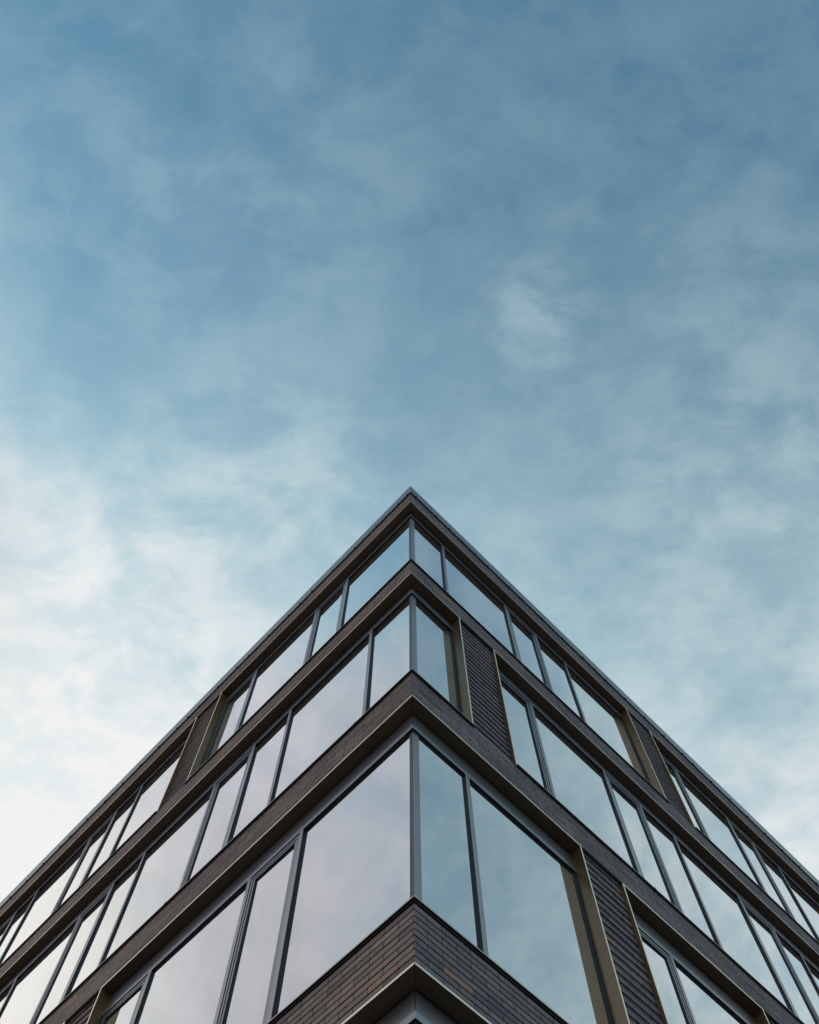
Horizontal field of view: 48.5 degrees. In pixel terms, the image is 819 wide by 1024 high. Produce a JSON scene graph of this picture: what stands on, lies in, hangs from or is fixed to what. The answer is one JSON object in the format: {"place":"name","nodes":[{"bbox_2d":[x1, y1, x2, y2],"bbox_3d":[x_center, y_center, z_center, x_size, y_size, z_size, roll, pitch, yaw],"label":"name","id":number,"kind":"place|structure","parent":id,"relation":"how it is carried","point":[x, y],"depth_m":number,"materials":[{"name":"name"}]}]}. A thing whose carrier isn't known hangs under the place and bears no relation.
{"place":"outdoors","nodes":[
{"label":"outdoors","id":0,"kind":"place"},
{"bbox_2d":[0,486,818,1023],"bbox_3d":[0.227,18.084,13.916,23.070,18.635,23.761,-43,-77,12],"label":"office building","id":1,"kind":"structure","parent":0,"point":[412,756],"depth_m":11.60,"materials":[{"name":"grey brick"}]},
{"bbox_2d":[0,716,198,967],"bbox_3d":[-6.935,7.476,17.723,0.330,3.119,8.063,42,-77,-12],"label":"window","id":2,"kind":"structure","parent":1,"relation":"in","point":[146,795],"depth_m":18.09,"materials":[{"name":"white glass"}]},
{"bbox_2d":[0,572,475,1023],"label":"corner window","id":3,"kind":"structure","parent":1,"relation":"in","point":[411,630],"depth_m":13.21,"materials":[{"name":"blue glass"}]},
{"bbox_2d":[87,695,629,1023],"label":"corner window","id":4,"kind":"structure","parent":1,"relation":"in","point":[413,814],"depth_m":9.09,"materials":[{"name":"blue glass"}]},
{"bbox_2d":[341,962,491,1023],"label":"corner window","id":5,"kind":"structure","parent":1,"relation":"in","point":[385,1007],"depth_m":6.47,"materials":[{"name":"grey metal"}]},
{"bbox_2d":[184,502,668,802],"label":"corner window","id":6,"kind":"structure","parent":1,"relation":"in","point":[410,536],"depth_m":16.54,"materials":[{"name":"blue glass"}]},
{"bbox_2d":[490,649,818,1023],"bbox_3d":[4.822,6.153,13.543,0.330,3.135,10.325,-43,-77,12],"label":"window","id":7,"kind":"structure","parent":1,"relation":"in","point":[544,745],"depth_m":13.52,"materials":[{"name":"blue glass"}]},
{"bbox_2d":[619,883,769,1023],"bbox_3d":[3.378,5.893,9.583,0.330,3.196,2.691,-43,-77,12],"label":"window","id":8,"kind":"structure","parent":1,"relation":"in","point":[687,988],"depth_m":10.71,"materials":[{"name":"blue glass"}]},
{"bbox_2d":[648,731,818,944],"bbox_3d":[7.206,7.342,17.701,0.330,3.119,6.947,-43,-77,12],"label":"window","id":9,"kind":"structure","parent":1,"relation":"in","point":[704,810],"depth_m":18.10,"materials":[{"name":"blue glass"}]},
{"bbox_2d":[0,0,818,901],"label":"sky","id":10,"kind":"structure","parent":0,"point":[273,272],"materials":[{"name":"blue"}]}
]}

